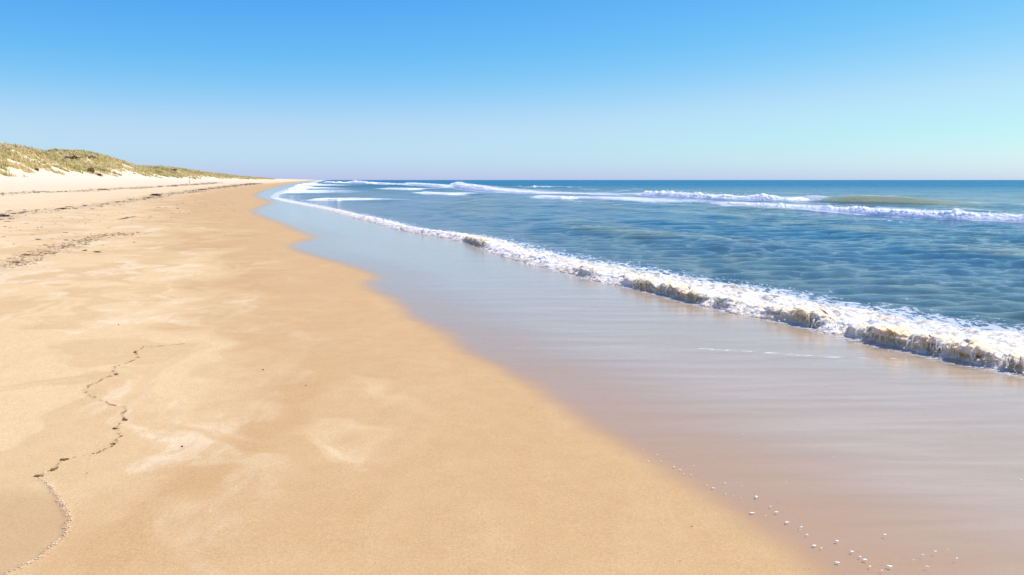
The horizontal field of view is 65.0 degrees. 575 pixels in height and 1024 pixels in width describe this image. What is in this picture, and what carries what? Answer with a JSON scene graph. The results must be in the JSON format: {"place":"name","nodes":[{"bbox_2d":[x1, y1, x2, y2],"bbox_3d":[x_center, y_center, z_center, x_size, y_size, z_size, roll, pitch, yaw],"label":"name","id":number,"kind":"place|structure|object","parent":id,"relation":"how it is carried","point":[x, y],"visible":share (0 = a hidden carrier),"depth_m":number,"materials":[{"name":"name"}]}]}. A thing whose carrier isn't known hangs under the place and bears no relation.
{"place":"outdoors","nodes":[
{"label":"outdoors","id":0,"kind":"place"},
{"bbox_2d":[0,149,305,179],"bbox_3d":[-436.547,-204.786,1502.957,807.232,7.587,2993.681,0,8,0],"label":"dune","id":1,"kind":"structure","parent":0,"point":[42,172],"depth_m":144.85,"materials":[{"name":"beige sand"}]},
{"bbox_2d":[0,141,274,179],"bbox_3d":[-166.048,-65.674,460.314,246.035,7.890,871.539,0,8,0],"label":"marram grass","id":2,"kind":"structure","parent":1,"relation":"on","point":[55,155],"depth_m":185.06,"materials":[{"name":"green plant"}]},
{"bbox_2d":[0,176,1023,574],"bbox_3d":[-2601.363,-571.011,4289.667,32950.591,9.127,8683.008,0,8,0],"label":"beach","id":3,"kind":"structure","parent":0,"point":[314,414],"depth_m":5.59,"materials":[{"name":"beige sand"}]},
{"bbox_2d":[5,470,71,574],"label":"tide line crumbs","id":4,"kind":"object","parent":3,"relation":"on","point":[56,541],"visible":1,"depth_m":3.83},
{"bbox_2d":[2,232,140,267],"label":"seaweed fragments","id":5,"kind":"object","parent":3,"relation":"on","point":[79,241],"visible":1,"depth_m":18.69,"materials":[{"name":"brown plant"}]},
{"bbox_2d":[11,345,166,569],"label":"tide line crumbs","id":6,"kind":"object","parent":3,"relation":"on","point":[83,455],"visible":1,"depth_m":4.90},
{"bbox_2d":[2,182,216,193],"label":"seaweed fragments","id":7,"kind":"object","parent":3,"relation":"on","point":[118,187],"visible":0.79,"depth_m":100.12,"materials":[{"name":"brown plant"}]},
{"bbox_2d":[3,202,233,244],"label":"seaweed fragments","id":8,"kind":"object","parent":3,"relation":"on","point":[85,218],"visible":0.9,"depth_m":26.79,"materials":[{"name":"brown plant"}]},
{"bbox_2d":[56,343,181,468],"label":"tide line crumbs","id":9,"kind":"object","parent":3,"relation":"on","point":[109,404],"visible":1,"depth_m":5.82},
{"bbox_2d":[0,183,262,221],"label":"seaweed fragments","id":10,"kind":"object","parent":3,"relation":"on","point":[247,184],"visible":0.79,"depth_m":66.80,"materials":[{"name":"brown plant"}]},
{"bbox_2d":[0,0,1023,179],"label":"sky","id":11,"kind":"structure","parent":0,"point":[276,89],"materials":[{"name":"blue"}]},
{"bbox_2d":[255,180,1023,427],"bbox_3d":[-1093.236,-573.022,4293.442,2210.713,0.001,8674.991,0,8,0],"label":"shallow water","id":12,"kind":"structure","parent":0,"point":[322,223],"depth_m":18.93,"materials":[{"name":"blue liquid"}]},
{"bbox_2d":[278,180,1023,334],"bbox_3d":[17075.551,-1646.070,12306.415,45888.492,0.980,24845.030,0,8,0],"label":"sea","id":13,"kind":"structure","parent":0,"point":[962,272],"depth_m":26.23,"materials":[{"name":"liquid"}]},
{"bbox_2d":[283,188,307,192],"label":"breaking wave","id":14,"kind":"object","parent":13,"relation":"on","point":[292,190],"visible":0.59,"depth_m":106.95,"materials":[{"name":"white liquid"}]},
{"bbox_2d":[310,198,340,200],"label":"breaking wave","id":15,"kind":"object","parent":13,"relation":"on","point":[337,199],"visible":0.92,"depth_m":66.67,"materials":[{"name":"white liquid"}]},
{"bbox_2d":[324,180,390,184],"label":"breaking wave","id":16,"kind":"object","parent":13,"relation":"on","point":[359,182],"visible":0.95,"depth_m":363.71,"materials":[{"name":"white liquid"}]},
{"bbox_2d":[387,188,412,189],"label":"breaking wave","id":17,"kind":"object","parent":13,"relation":"on","point":[400,188],"visible":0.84,"depth_m":139.87,"materials":[{"name":"white liquid"}]},
{"bbox_2d":[407,182,447,186],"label":"breaking wave","id":18,"kind":"object","parent":13,"relation":"on","point":[428,184],"visible":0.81,"depth_m":220.39,"materials":[{"name":"white liquid"}]},
{"bbox_2d":[424,192,454,194],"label":"breaking wave","id":19,"kind":"object","parent":13,"relation":"on","point":[438,193],"visible":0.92,"depth_m":92.55,"materials":[{"name":"white liquid"}]},
{"bbox_2d":[450,182,602,194],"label":"breaking wave","id":20,"kind":"object","parent":13,"relation":"on","point":[464,186],"visible":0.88,"depth_m":124.00,"materials":[{"name":"white liquid"}]},
{"bbox_2d":[536,195,676,201],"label":"breaking wave","id":21,"kind":"object","parent":13,"relation":"on","point":[548,196],"visible":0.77,"depth_m":72.10,"materials":[{"name":"white liquid"}]},
{"bbox_2d":[273,198,1023,377],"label":"breaking wave","id":22,"kind":"object","parent":13,"relation":"on","point":[998,351],"visible":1,"depth_m":9.84,"materials":[{"name":"liquid"}]},
{"bbox_2d":[641,190,813,200],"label":"breaking wave","id":23,"kind":"object","parent":13,"relation":"on","point":[708,196],"visible":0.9,"depth_m":68.59,"materials":[{"name":"white liquid"}]},
{"bbox_2d":[721,202,1023,221],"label":"breaking wave","id":24,"kind":"object","parent":13,"relation":"on","point":[955,213],"visible":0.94,"depth_m":37.03,"materials":[{"name":"white liquid"}]}
]}

